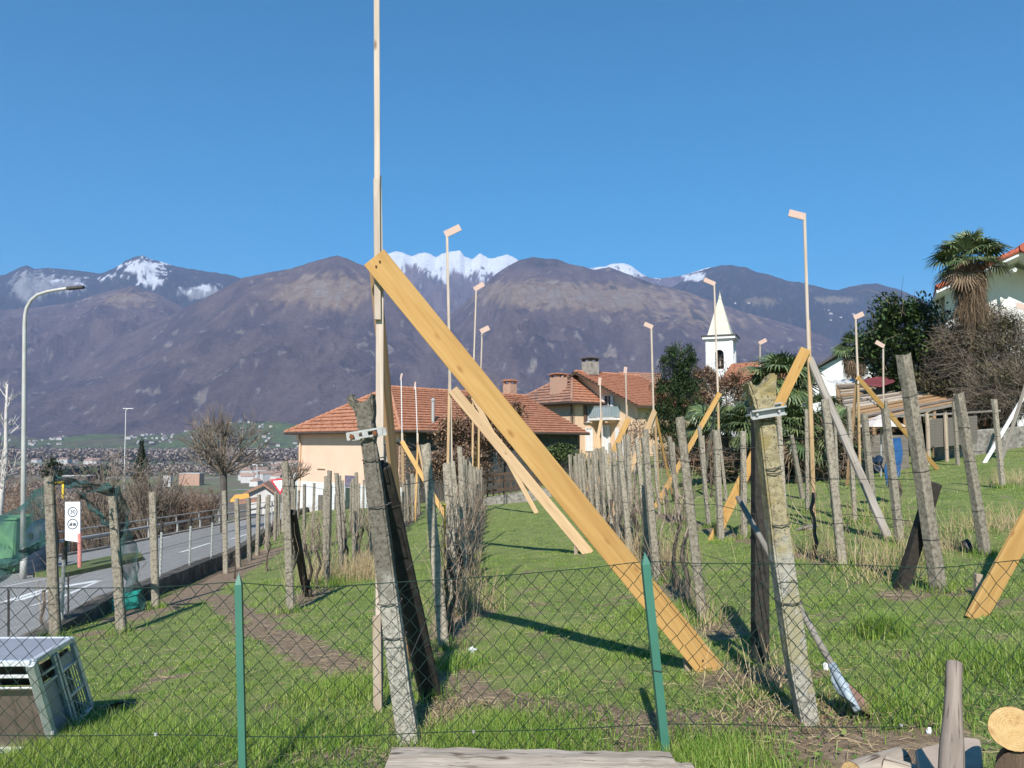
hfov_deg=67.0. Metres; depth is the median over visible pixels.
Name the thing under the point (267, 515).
concrete post
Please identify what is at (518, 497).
aisle end wall
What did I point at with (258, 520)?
concrete post
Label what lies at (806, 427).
concrete post
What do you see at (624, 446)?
concrete post
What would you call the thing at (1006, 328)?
climber thicket
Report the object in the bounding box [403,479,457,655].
trellis wires
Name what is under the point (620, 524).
grapevine
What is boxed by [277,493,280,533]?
concrete post
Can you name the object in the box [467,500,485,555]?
grapevine
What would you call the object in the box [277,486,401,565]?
trellis wires
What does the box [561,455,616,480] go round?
shrub
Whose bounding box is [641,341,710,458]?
pine tree
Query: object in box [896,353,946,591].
concrete post
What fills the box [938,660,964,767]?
round stake
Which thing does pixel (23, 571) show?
street lamp
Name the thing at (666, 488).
grapevine
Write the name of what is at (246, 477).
house
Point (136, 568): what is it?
grapevine
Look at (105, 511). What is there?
bare shrub
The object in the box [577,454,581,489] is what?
concrete post
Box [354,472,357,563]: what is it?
concrete post
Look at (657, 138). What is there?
sky
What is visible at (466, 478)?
concrete post
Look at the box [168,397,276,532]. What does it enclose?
bare tree
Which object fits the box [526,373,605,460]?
hipped wing
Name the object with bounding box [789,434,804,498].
concrete post
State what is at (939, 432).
plank fence
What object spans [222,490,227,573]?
concrete post
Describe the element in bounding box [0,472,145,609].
bird net
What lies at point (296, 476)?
bare tree
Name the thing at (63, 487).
yellow frame
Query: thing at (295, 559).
grapevine
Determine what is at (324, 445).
long house
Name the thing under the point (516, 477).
outline pole
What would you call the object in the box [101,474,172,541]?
bare shrub
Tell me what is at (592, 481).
concrete post
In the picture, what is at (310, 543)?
grapevine
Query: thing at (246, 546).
trellis wires
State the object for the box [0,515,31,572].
recycling container
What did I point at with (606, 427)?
window
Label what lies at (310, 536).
grapevine
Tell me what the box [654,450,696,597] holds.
grapevine
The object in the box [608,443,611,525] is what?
concrete post
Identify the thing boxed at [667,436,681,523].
concrete post
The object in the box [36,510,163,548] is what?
bank scrub
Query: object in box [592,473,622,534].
grapevine
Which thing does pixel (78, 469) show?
valley conifers
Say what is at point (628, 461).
concrete post
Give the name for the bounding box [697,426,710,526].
concrete post
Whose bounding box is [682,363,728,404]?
shrub
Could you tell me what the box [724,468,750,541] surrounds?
grapevine
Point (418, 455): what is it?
outline pole
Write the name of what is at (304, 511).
concrete post
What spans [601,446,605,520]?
concrete post
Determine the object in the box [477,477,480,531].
concrete post
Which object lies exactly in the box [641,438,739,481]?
shrub
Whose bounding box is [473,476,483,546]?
grapevine
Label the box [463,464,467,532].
concrete post
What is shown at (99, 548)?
kerb
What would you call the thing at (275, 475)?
house
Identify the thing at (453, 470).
concrete post
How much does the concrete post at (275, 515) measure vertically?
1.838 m
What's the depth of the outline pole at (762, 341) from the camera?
34.19 m
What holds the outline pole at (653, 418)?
on the ground at (524, 533)
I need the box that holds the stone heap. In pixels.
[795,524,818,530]
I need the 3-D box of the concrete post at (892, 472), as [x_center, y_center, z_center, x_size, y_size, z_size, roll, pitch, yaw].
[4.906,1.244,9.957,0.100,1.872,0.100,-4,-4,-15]
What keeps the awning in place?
attached to the shed roof at (243, 501)
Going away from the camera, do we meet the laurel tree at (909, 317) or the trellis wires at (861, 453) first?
the trellis wires at (861, 453)
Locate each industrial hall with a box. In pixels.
[57,475,95,494]
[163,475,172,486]
[179,473,203,485]
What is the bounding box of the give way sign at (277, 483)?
[270,478,281,494]
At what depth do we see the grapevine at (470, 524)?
11.14 m
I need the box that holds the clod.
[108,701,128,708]
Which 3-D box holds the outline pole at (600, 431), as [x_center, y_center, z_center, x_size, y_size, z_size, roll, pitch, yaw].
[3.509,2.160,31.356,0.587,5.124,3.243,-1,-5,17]
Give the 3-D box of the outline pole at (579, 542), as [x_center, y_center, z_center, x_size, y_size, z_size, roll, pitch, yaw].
[0.004,0.093,14.038,2.868,6.424,0.458,-1,-5,19]
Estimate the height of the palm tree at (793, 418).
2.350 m
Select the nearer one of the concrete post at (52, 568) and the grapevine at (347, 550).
the concrete post at (52, 568)
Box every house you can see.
[31,458,41,462]
[56,458,71,463]
[83,459,92,463]
[240,467,252,472]
[240,473,254,482]
[242,480,278,516]
[249,478,262,486]
[253,467,267,471]
[255,471,278,481]
[270,473,281,480]
[284,379,589,511]
[288,460,297,464]
[567,357,694,459]
[812,348,875,411]
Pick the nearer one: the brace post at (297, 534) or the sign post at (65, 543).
the brace post at (297, 534)
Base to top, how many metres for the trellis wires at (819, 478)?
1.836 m
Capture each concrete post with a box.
[44,476,61,636]
[108,496,126,632]
[149,492,159,606]
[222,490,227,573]
[234,498,240,567]
[246,497,251,560]
[255,494,260,555]
[264,495,270,550]
[265,497,269,545]
[273,493,277,541]
[275,491,278,536]
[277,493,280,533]
[281,461,293,611]
[281,493,283,531]
[291,479,294,559]
[297,490,299,518]
[302,484,305,552]
[311,483,315,549]
[322,476,326,575]
[324,470,331,579]
[334,473,344,570]
[339,475,345,561]
[342,480,345,525]
[350,482,351,526]
[351,478,353,560]
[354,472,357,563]
[358,483,359,524]
[362,480,364,524]
[369,523,372,554]
[402,483,403,514]
[404,480,406,524]
[406,480,409,522]
[410,474,413,520]
[413,477,415,508]
[417,483,420,513]
[420,443,448,648]
[443,462,457,611]
[450,461,461,551]
[457,446,468,595]
[463,456,467,514]
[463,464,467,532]
[465,459,467,494]
[468,467,473,566]
[469,457,475,552]
[474,470,476,536]
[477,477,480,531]
[478,471,479,500]
[480,471,482,514]
[568,454,570,477]
[574,456,578,484]
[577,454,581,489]
[581,458,585,495]
[583,455,586,481]
[587,457,592,503]
[588,452,590,500]
[591,451,594,506]
[593,451,599,513]
[594,449,601,514]
[597,448,602,514]
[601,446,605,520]
[603,449,612,527]
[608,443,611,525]
[611,452,616,532]
[616,442,633,554]
[617,460,621,537]
[623,434,626,487]
[625,435,633,544]
[632,446,638,510]
[635,438,643,536]
[640,437,660,582]
[643,429,650,560]
[652,445,660,513]
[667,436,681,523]
[673,442,675,520]
[676,416,706,621]
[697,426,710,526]
[702,435,706,477]
[713,430,724,540]
[717,429,727,500]
[740,431,747,537]
[776,416,786,510]
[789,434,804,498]
[804,409,809,512]
[821,398,847,567]
[833,423,838,481]
[846,405,857,522]
[860,413,875,511]
[881,408,904,543]
[884,401,888,487]
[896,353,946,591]
[951,401,959,464]
[953,392,991,555]
[991,399,1005,487]
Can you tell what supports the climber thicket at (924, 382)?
on the ground at (524, 533)
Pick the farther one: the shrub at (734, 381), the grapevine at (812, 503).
the shrub at (734, 381)
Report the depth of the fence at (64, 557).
12.80 m
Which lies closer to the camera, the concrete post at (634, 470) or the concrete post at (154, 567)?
the concrete post at (154, 567)
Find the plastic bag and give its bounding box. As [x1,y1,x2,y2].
[960,539,972,552]
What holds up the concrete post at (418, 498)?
on the ground at (524, 533)
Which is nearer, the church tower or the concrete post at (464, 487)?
the concrete post at (464, 487)
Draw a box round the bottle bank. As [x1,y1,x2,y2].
[26,518,58,575]
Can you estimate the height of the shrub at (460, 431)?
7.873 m
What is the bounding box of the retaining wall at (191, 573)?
[18,507,307,636]
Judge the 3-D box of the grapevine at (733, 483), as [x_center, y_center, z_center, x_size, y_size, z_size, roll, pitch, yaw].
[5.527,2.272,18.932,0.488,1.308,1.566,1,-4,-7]
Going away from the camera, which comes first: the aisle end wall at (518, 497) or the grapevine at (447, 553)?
the grapevine at (447, 553)
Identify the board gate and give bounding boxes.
[861,435,908,473]
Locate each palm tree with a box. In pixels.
[684,391,745,483]
[714,398,785,482]
[738,350,823,406]
[776,402,823,482]
[785,392,846,478]
[830,331,867,379]
[923,226,1014,421]
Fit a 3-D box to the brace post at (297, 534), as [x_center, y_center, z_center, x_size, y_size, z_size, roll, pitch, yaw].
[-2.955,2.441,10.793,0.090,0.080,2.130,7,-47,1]
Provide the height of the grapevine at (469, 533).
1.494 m
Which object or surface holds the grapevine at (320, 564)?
on the ground at (524, 533)
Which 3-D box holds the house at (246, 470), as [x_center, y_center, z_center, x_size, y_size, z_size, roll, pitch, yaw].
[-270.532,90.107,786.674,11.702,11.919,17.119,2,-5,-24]
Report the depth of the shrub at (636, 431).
39.81 m
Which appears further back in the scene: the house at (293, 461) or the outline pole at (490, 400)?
the house at (293, 461)
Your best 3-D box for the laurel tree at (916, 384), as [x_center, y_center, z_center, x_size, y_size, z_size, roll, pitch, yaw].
[16.745,0.412,31.096,3.364,4.987,3.001,0,-4,0]
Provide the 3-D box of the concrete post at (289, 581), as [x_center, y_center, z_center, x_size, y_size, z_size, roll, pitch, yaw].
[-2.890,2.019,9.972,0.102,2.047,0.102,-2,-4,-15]
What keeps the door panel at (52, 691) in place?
in the transport box
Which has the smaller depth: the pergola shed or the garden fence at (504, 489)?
the pergola shed
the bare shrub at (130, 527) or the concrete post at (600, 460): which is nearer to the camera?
the concrete post at (600, 460)
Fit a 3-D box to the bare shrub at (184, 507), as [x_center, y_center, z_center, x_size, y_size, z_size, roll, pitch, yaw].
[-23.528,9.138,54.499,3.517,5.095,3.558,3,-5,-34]
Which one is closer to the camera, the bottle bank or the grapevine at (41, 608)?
the grapevine at (41, 608)
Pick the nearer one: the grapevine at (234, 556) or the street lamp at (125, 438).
the grapevine at (234, 556)
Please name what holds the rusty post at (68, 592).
on the ground at (524, 533)
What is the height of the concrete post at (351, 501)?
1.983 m
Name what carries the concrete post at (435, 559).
on the ground at (524, 533)
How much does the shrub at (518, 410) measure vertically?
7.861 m
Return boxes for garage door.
[318,495,322,510]
[345,487,349,508]
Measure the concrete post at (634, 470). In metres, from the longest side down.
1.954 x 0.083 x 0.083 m
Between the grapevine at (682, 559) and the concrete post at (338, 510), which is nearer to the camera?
the grapevine at (682, 559)
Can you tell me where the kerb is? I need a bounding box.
[59,505,296,556]
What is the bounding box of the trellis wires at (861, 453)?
[690,409,989,494]
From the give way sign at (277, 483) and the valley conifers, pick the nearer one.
the give way sign at (277, 483)
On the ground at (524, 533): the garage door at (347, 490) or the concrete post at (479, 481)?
the concrete post at (479, 481)
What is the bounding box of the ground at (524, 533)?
[0,431,1023,767]
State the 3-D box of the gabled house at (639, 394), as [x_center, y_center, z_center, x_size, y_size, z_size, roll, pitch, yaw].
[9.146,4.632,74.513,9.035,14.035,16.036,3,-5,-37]
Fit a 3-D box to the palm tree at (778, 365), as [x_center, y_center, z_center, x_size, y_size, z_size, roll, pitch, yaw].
[8.385,0.959,23.966,2.696,4.112,2.771,0,-4,0]
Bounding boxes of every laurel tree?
[839,278,956,449]
[912,338,947,448]
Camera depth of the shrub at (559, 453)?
43.33 m
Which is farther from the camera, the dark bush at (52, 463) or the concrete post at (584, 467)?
the dark bush at (52, 463)
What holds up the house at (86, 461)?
on the valley floor
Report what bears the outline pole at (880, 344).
on the ground at (524, 533)
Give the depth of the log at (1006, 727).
2.67 m
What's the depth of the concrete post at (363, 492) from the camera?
32.84 m
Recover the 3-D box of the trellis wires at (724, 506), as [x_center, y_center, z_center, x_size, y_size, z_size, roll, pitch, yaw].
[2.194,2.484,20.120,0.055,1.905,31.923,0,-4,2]
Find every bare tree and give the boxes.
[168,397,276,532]
[270,458,311,508]
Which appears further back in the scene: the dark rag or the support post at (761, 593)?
the dark rag
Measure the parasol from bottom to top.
1.695 m
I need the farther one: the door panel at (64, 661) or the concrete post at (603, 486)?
the concrete post at (603, 486)
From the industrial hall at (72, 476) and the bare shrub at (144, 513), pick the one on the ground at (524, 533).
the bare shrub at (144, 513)
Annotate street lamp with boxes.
[19,285,84,579]
[123,408,133,484]
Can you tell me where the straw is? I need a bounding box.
[1,465,1023,767]
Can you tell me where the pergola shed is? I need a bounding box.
[826,377,1006,472]
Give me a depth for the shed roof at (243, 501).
83.57 m
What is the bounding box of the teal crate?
[112,590,139,611]
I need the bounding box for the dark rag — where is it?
[872,455,882,471]
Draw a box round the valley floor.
[0,459,296,532]
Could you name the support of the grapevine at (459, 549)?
on the ground at (524, 533)
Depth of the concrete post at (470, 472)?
13.24 m
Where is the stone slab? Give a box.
[915,737,982,767]
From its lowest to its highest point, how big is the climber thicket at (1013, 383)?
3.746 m
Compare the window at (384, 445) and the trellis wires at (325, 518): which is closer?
the trellis wires at (325, 518)
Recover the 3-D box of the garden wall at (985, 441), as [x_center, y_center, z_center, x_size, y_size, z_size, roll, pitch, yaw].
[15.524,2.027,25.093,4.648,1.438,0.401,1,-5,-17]
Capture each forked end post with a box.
[346,393,419,744]
[744,374,819,725]
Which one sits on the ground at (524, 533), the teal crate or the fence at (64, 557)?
the teal crate
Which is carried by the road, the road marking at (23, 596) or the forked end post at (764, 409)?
the road marking at (23, 596)
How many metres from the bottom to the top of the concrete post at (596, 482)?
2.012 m
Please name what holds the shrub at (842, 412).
on the ground at (524, 533)
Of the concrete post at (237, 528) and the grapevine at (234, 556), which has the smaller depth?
the grapevine at (234, 556)
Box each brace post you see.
[290,509,307,596]
[381,460,441,700]
[893,481,941,590]
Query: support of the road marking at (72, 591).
on the road
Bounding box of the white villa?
[922,243,1023,425]
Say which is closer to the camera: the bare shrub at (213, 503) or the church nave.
the bare shrub at (213, 503)
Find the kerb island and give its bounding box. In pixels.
[33,552,142,577]
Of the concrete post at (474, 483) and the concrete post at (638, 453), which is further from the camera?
the concrete post at (474, 483)
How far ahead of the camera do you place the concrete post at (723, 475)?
19.89 m
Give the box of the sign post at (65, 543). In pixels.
[64,540,67,564]
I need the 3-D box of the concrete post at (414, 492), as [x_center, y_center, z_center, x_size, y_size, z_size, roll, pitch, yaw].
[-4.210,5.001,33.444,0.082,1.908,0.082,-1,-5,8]
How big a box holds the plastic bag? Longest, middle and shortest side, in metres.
0.189 x 0.136 x 0.088 m
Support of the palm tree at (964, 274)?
on the ground at (524, 533)
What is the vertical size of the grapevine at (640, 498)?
1.602 m
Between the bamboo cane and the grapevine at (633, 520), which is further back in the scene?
the grapevine at (633, 520)
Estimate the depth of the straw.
7.69 m
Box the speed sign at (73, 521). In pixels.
[65,502,81,567]
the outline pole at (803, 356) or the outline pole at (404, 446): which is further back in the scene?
the outline pole at (404, 446)
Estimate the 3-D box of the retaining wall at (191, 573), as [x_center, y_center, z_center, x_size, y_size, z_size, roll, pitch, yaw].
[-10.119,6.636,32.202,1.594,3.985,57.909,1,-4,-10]
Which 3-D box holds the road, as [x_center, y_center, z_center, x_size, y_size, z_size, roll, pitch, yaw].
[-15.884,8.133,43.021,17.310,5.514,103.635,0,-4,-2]
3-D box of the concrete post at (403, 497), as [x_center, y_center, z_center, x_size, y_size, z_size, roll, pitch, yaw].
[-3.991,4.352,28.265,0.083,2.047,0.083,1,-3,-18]
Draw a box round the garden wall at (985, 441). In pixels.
[934,426,1023,459]
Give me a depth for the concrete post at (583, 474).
23.94 m
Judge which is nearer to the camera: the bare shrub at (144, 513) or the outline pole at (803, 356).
the outline pole at (803, 356)
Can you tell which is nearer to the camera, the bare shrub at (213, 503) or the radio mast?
the bare shrub at (213, 503)
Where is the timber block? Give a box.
[676,762,693,767]
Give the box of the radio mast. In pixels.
[256,450,257,477]
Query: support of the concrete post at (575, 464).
on the ground at (524, 533)
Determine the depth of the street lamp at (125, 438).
199.57 m
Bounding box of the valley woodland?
[0,447,297,513]
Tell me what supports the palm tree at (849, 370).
on the ground at (524, 533)
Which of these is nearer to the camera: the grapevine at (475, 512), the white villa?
the grapevine at (475, 512)
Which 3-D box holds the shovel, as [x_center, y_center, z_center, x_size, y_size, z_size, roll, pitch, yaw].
[1.696,1.232,4.500,0.255,1.094,1.089,1,-4,-13]
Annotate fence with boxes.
[0,500,281,636]
[0,552,1023,767]
[483,469,542,496]
[901,410,1000,464]
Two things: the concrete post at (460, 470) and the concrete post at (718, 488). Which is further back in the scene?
the concrete post at (718, 488)
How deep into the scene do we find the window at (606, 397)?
70.06 m
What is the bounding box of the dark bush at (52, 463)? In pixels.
[39,455,65,496]
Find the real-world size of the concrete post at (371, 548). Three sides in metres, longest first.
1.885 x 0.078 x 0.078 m
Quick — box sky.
[0,0,1023,302]
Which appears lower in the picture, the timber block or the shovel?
the timber block
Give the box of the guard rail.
[59,499,281,551]
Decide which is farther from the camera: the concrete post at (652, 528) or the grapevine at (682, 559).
the concrete post at (652, 528)
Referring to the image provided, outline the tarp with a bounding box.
[884,437,902,484]
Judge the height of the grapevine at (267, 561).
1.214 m
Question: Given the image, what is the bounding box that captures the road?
[0,507,296,636]
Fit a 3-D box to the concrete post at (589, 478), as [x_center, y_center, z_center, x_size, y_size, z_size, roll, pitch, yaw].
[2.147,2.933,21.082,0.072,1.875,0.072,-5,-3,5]
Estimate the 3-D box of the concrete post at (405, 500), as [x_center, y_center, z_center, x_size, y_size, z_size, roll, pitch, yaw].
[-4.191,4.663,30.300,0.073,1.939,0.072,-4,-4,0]
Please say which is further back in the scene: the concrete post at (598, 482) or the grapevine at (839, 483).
the concrete post at (598, 482)
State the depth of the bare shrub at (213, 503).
59.09 m
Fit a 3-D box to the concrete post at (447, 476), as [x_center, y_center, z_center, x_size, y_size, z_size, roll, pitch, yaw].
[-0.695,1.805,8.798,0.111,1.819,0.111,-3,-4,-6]
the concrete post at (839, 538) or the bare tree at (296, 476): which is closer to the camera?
the concrete post at (839, 538)
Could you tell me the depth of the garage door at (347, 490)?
53.60 m
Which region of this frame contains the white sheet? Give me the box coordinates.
[493,452,497,470]
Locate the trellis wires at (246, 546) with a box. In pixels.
[182,495,365,564]
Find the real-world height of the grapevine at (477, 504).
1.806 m
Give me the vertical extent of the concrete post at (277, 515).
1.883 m
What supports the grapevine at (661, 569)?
on the ground at (524, 533)
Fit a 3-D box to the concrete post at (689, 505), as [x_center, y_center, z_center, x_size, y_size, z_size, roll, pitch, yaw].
[1.593,1.246,6.839,0.087,1.925,0.087,-7,-4,17]
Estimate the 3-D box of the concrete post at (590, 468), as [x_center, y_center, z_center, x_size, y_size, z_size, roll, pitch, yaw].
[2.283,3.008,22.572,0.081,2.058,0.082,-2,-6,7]
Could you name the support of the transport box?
on the ground at (524, 533)
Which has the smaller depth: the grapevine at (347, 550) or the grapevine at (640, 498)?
the grapevine at (640, 498)
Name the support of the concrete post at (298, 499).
on the ground at (524, 533)
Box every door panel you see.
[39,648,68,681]
[44,678,69,730]
[50,670,81,716]
[60,650,74,667]
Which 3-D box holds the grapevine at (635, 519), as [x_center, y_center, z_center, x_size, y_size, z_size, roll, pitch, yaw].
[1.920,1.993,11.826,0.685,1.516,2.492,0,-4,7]
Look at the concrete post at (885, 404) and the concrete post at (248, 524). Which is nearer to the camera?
the concrete post at (885, 404)
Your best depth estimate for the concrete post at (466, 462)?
16.73 m
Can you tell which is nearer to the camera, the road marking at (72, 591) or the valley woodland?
the road marking at (72, 591)
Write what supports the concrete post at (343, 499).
on the ground at (524, 533)
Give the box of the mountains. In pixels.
[0,250,929,448]
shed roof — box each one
[239,497,256,503]
[619,372,660,383]
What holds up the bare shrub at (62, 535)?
on the ground at (524, 533)
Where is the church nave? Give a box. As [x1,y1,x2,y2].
[720,362,786,434]
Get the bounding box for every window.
[383,443,386,461]
[583,405,590,422]
[585,428,592,450]
[602,425,609,453]
[604,395,611,404]
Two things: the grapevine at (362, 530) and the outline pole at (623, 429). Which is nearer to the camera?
the grapevine at (362, 530)
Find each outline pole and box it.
[364,0,722,712]
[400,373,443,515]
[414,382,422,520]
[443,224,592,564]
[471,282,537,512]
[475,325,489,469]
[586,378,602,489]
[599,367,630,481]
[608,322,673,518]
[654,278,721,507]
[708,209,891,539]
[758,338,766,366]
[845,311,939,485]
[875,340,884,402]
[982,302,1023,462]
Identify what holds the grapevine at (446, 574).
on the ground at (524, 533)
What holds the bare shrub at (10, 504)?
on the ground at (524, 533)
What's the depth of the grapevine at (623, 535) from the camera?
13.71 m
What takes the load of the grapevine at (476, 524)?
on the ground at (524, 533)
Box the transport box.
[0,636,93,752]
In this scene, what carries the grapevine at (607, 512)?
on the ground at (524, 533)
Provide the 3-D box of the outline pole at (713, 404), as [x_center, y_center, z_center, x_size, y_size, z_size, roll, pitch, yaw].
[5.403,0.517,22.546,1.351,7.231,2.920,-4,-6,42]
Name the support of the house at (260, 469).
on the valley floor
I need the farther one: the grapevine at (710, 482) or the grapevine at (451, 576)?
the grapevine at (710, 482)
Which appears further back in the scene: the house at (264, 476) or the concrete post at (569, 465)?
the house at (264, 476)
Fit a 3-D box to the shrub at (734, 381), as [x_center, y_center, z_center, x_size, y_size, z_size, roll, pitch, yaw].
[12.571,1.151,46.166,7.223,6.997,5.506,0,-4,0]
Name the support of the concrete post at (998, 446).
on the ground at (524, 533)
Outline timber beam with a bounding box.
[385,747,677,767]
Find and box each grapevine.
[30,561,60,624]
[125,548,158,578]
[214,533,254,578]
[249,513,282,573]
[268,509,314,616]
[275,517,331,576]
[285,495,335,601]
[297,504,332,592]
[306,514,322,550]
[313,510,350,575]
[315,507,322,548]
[321,506,355,572]
[331,500,360,568]
[346,506,366,562]
[348,497,369,556]
[360,509,371,555]
[405,498,419,524]
[416,478,495,594]
[417,501,504,641]
[424,473,487,624]
[425,495,474,643]
[438,473,480,615]
[442,473,487,552]
[442,491,478,575]
[452,472,486,580]
[458,472,487,561]
[466,493,485,568]
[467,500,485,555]
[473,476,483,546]
[475,487,483,540]
[580,467,599,498]
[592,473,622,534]
[594,466,614,519]
[595,467,612,524]
[601,465,641,533]
[605,471,640,544]
[610,485,641,544]
[617,467,662,557]
[622,460,703,564]
[623,481,640,554]
[633,449,707,578]
[653,477,674,518]
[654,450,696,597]
[657,455,709,611]
[664,479,694,522]
[695,461,714,496]
[704,468,733,527]
[721,457,750,502]
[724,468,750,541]
[787,459,862,558]
[817,449,857,517]
[861,458,913,530]
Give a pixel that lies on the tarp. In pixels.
(898, 450)
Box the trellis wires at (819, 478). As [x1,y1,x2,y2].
[638,427,913,521]
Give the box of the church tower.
[701,293,739,430]
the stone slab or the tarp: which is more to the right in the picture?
the stone slab
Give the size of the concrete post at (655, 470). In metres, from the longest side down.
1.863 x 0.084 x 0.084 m
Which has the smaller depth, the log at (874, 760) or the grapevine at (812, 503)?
the log at (874, 760)
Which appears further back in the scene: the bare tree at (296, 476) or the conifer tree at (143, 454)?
the conifer tree at (143, 454)
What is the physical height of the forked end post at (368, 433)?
1.995 m
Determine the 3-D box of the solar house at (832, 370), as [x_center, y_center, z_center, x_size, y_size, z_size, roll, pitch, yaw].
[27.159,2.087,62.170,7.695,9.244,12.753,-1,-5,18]
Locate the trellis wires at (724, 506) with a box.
[578,443,813,609]
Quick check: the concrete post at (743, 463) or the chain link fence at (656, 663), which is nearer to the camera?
the chain link fence at (656, 663)
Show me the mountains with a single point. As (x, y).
(159, 347)
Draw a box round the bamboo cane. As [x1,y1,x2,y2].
[444,503,445,588]
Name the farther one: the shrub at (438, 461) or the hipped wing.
the hipped wing
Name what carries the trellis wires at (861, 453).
attached to the concrete post
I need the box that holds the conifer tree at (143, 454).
[125,438,165,535]
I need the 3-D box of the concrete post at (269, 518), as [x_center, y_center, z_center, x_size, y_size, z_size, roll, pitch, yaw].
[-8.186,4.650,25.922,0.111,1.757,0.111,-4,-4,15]
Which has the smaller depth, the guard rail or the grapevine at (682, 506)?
the grapevine at (682, 506)
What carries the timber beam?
on the ground at (524, 533)
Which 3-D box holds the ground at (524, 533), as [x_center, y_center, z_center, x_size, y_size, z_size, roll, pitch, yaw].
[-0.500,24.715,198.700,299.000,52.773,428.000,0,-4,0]
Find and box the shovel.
[735,495,871,714]
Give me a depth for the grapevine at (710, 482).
21.42 m
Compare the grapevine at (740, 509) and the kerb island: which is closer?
the grapevine at (740, 509)
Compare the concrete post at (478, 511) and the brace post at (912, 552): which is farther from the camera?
the concrete post at (478, 511)
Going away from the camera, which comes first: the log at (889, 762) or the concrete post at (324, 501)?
the log at (889, 762)
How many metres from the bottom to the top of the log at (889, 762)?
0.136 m
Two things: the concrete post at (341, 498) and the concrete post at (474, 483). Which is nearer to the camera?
the concrete post at (341, 498)
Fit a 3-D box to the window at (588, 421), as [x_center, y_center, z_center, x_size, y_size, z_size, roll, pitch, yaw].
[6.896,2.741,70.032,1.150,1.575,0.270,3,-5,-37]
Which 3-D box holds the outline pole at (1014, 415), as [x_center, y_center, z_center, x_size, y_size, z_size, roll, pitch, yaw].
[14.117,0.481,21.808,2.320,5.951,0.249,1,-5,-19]
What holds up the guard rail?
on the ground at (524, 533)
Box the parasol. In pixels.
[860,415,904,476]
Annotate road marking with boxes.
[0,580,97,602]
[30,582,96,605]
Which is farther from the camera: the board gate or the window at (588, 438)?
the window at (588, 438)
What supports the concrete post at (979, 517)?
on the ground at (524, 533)
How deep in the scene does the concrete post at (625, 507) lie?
12.34 m
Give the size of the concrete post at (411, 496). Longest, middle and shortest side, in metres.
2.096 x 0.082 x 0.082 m
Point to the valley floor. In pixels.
(235, 485)
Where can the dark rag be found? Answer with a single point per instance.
(876, 459)
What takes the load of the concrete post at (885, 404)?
on the ground at (524, 533)
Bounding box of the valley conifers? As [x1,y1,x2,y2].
[45,458,207,479]
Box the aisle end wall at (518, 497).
[483,488,552,504]
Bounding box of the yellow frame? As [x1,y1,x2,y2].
[55,484,64,497]
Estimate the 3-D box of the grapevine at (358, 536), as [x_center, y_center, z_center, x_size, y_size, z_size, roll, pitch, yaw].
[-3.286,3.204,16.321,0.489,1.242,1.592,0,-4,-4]
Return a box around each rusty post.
[7,589,9,636]
[67,573,68,611]
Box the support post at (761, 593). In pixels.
[751,420,769,662]
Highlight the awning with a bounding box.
[230,493,248,501]
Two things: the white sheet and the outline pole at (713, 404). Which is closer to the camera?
the outline pole at (713, 404)
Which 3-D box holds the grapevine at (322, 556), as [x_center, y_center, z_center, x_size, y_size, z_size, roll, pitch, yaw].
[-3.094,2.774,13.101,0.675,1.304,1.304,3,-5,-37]
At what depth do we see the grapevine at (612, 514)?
15.40 m
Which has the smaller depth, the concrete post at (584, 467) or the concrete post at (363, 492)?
the concrete post at (363, 492)
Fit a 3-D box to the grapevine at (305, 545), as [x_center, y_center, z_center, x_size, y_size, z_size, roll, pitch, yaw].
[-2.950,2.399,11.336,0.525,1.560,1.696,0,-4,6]
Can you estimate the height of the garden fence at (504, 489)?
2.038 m
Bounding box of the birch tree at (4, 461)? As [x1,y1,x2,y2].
[0,379,20,514]
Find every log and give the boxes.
[841,747,911,767]
[882,756,916,767]
[988,706,1023,752]
[994,748,1023,767]
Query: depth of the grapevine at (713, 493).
14.08 m
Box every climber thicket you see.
[914,349,993,417]
[920,292,1023,428]
[944,346,1023,428]
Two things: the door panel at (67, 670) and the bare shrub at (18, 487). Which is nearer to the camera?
the door panel at (67, 670)
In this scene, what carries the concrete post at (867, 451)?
on the ground at (524, 533)
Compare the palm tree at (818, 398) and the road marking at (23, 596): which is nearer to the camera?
the road marking at (23, 596)
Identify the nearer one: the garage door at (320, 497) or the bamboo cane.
the bamboo cane
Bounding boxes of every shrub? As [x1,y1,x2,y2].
[1,449,63,517]
[3,456,90,546]
[19,471,108,553]
[57,434,152,549]
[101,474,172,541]
[119,457,188,538]
[152,480,203,532]
[186,486,229,527]
[384,440,519,493]
[427,374,535,482]
[489,373,539,494]
[524,441,586,473]
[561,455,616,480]
[622,409,653,473]
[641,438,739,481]
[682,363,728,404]
[685,346,750,436]
[689,436,909,483]
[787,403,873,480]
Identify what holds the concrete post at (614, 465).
on the ground at (524, 533)
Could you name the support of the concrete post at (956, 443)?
on the ground at (524, 533)
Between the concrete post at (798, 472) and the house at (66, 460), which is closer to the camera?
the concrete post at (798, 472)
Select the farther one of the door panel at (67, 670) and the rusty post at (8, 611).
the rusty post at (8, 611)
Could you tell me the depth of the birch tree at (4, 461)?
29.86 m

